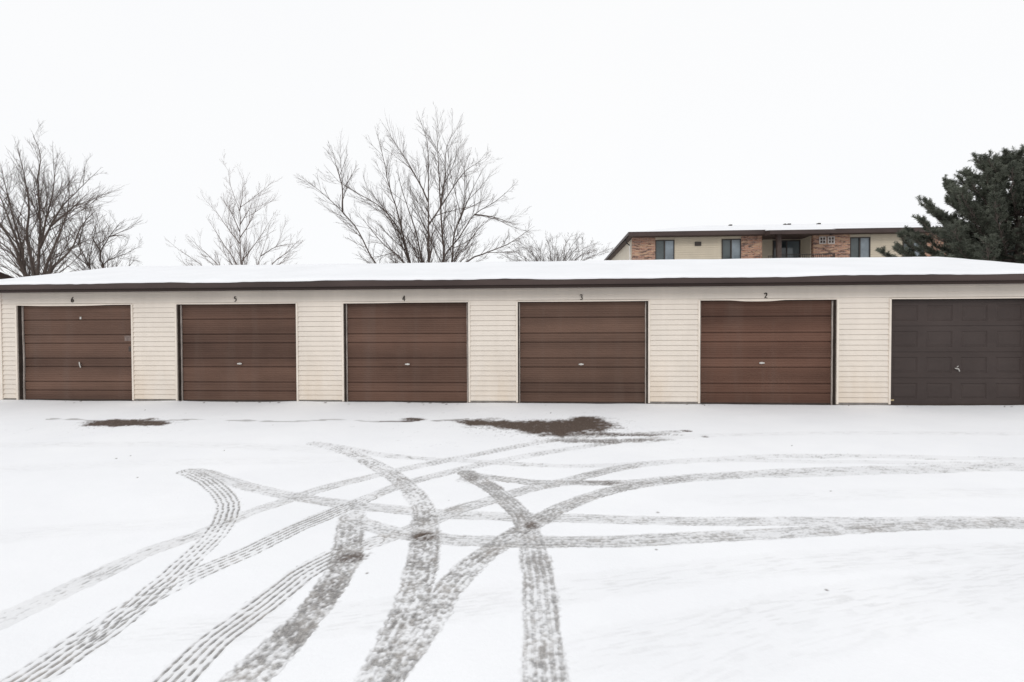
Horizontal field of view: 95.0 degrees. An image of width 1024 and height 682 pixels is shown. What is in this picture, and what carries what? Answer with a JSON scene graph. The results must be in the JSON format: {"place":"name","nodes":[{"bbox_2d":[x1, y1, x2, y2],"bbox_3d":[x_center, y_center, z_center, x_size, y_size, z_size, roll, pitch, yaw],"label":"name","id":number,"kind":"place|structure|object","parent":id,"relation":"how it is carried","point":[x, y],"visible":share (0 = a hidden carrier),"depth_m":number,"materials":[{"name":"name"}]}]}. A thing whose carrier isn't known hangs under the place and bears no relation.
{"place":"outdoors","nodes":[
{"label":"outdoors","id":0,"kind":"place"},
{"bbox_2d":[0,400,1023,681],"bbox_3d":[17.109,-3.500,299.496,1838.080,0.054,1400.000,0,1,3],"label":"ground","id":1,"kind":"structure","parent":0,"point":[392,542],"depth_m":3.31,"materials":[{"name":"white snow"}]},
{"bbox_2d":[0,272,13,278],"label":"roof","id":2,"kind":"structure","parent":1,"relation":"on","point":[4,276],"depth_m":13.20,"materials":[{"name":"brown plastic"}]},
{"bbox_2d":[0,122,123,277],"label":"bare tree","id":3,"kind":"object","parent":1,"relation":"on","point":[34,269],"visible":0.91,"depth_m":31.61,"materials":[{"name":"grey plant"}]},
{"bbox_2d":[46,188,147,270],"bbox_3d":[-30.534,-5.156,34.438,8.119,12.564,5.033,0,1,28],"label":"bare tree","id":4,"kind":"object","parent":1,"relation":"on","point":[89,263],"visible":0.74,"depth_m":34.44,"materials":[{"name":"grey plant"}]},
{"bbox_2d":[163,149,302,265],"bbox_3d":[-23.087,-7.500,39.056,11.971,17.042,4.999,0,1,3],"label":"bare tree","id":5,"kind":"object","parent":1,"relation":"on","point":[239,253],"visible":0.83,"depth_m":39.03,"materials":[{"name":"grey plant"}]},
{"bbox_2d":[293,108,536,263],"bbox_3d":[-6.347,-7.873,31.979,16.858,17.928,6.687,0,1,3],"label":"bare tree","id":6,"kind":"object","parent":1,"relation":"on","point":[405,248],"visible":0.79,"depth_m":31.57,"materials":[{"name":"grey plant"}]},
{"bbox_2d":[496,231,614,261],"bbox_3d":[3.034,-3.482,33.449,8.564,9.016,3.948,0,1,3],"label":"bare tree","id":7,"kind":"object","parent":1,"relation":"on","point":[554,255],"visible":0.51,"depth_m":33.28,"materials":[{"name":"grey plant"}]},
{"bbox_2d":[604,222,1023,259],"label":"apartment building","id":8,"kind":"structure","parent":1,"relation":"on","point":[818,240],"depth_m":35.77,"materials":[{"name":"beige brick"}]},
{"bbox_2d":[655,240,674,259],"bbox_3d":[11.746,-6.920,36.110,1.442,1.674,0.160,0,1,3],"label":"window","id":9,"kind":"structure","parent":8,"relation":"in","point":[664,249],"depth_m":36.08,"materials":[{"name":"grey glass"}]},
{"bbox_2d":[721,239,740,258],"bbox_3d":[16.722,-6.932,35.814,1.432,1.674,0.160,0,1,3],"label":"window","id":10,"kind":"structure","parent":8,"relation":"in","point":[731,248],"depth_m":35.78,"materials":[{"name":"grey glass"}]},
{"bbox_2d":[773,240,800,257],"bbox_3d":[21.592,-6.716,36.920,2.090,2.420,0.060,0,1,3],"label":"sliding door","id":11,"kind":"structure","parent":8,"relation":"in","point":[788,246],"depth_m":36.89,"materials":[{"name":"grey glass"}]},
{"bbox_2d":[850,237,870,256],"bbox_3d":[26.110,-6.954,35.255,1.462,1.674,0.160,0,1,3],"label":"window","id":12,"kind":"structure","parent":8,"relation":"in","point":[859,246],"depth_m":35.22,"materials":[{"name":"grey glass"}]},
{"bbox_2d":[902,236,923,256],"bbox_3d":[29.923,-6.963,35.027,1.522,1.674,0.160,0,1,3],"label":"window","id":13,"kind":"structure","parent":8,"relation":"in","point":[904,245],"depth_m":35.00,"materials":[{"name":"grey glass"}]},
{"bbox_2d":[875,145,1023,263],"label":"pine tree","id":14,"kind":"object","parent":1,"relation":"on","point":[991,213],"visible":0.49,"depth_m":20.46,"materials":[{"name":"green plant"}]},
{"bbox_2d":[0,257,1023,405],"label":"garage building","id":15,"kind":"structure","parent":0,"point":[939,331],"depth_m":9.84,"materials":[{"name":"beige plastic"}]},
{"bbox_2d":[24,305,132,400],"bbox_3d":[-9.664,0.284,10.470,2.637,2.137,0.079,0,1,3],"label":"garage door","id":16,"kind":"structure","parent":15,"relation":"in","point":[73,353],"depth_m":10.48,"materials":[{"name":"brown metal"}]},
{"bbox_2d":[182,304,296,401],"bbox_3d":[-5.954,0.275,10.257,2.637,2.137,0.064,0,1,3],"label":"garage door","id":17,"kind":"structure","parent":15,"relation":"in","point":[232,353],"depth_m":10.26,"materials":[{"name":"brown metal"}]},
{"bbox_2d":[347,303,466,402],"bbox_3d":[-2.245,0.266,10.036,2.637,2.137,0.064,0,1,3],"label":"garage door","id":18,"kind":"structure","parent":15,"relation":"in","point":[400,352],"depth_m":10.04,"materials":[{"name":"brown metal"}]},
{"bbox_2d":[520,302,644,403],"bbox_3d":[1.465,0.258,9.815,2.637,2.137,0.064,0,1,3],"label":"garage door","id":19,"kind":"structure","parent":15,"relation":"in","point":[571,352],"depth_m":9.82,"materials":[{"name":"brown metal"}]},
{"bbox_2d":[701,300,830,404],"bbox_3d":[5.174,0.249,9.594,2.637,2.137,0.064,0,1,3],"label":"garage door","id":20,"kind":"structure","parent":15,"relation":"in","point":[753,352],"depth_m":9.60,"materials":[{"name":"brown metal"}]},
{"bbox_2d":[890,299,1023,405],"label":"garage door","id":21,"kind":"structure","parent":15,"relation":"in","point":[963,351],"depth_m":9.37,"materials":[{"name":"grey metal"}]},
{"bbox_2d":[0,0,1023,277],"label":"sky","id":22,"kind":"structure","parent":0,"point":[609,120],"materials":[{"name":"white"}]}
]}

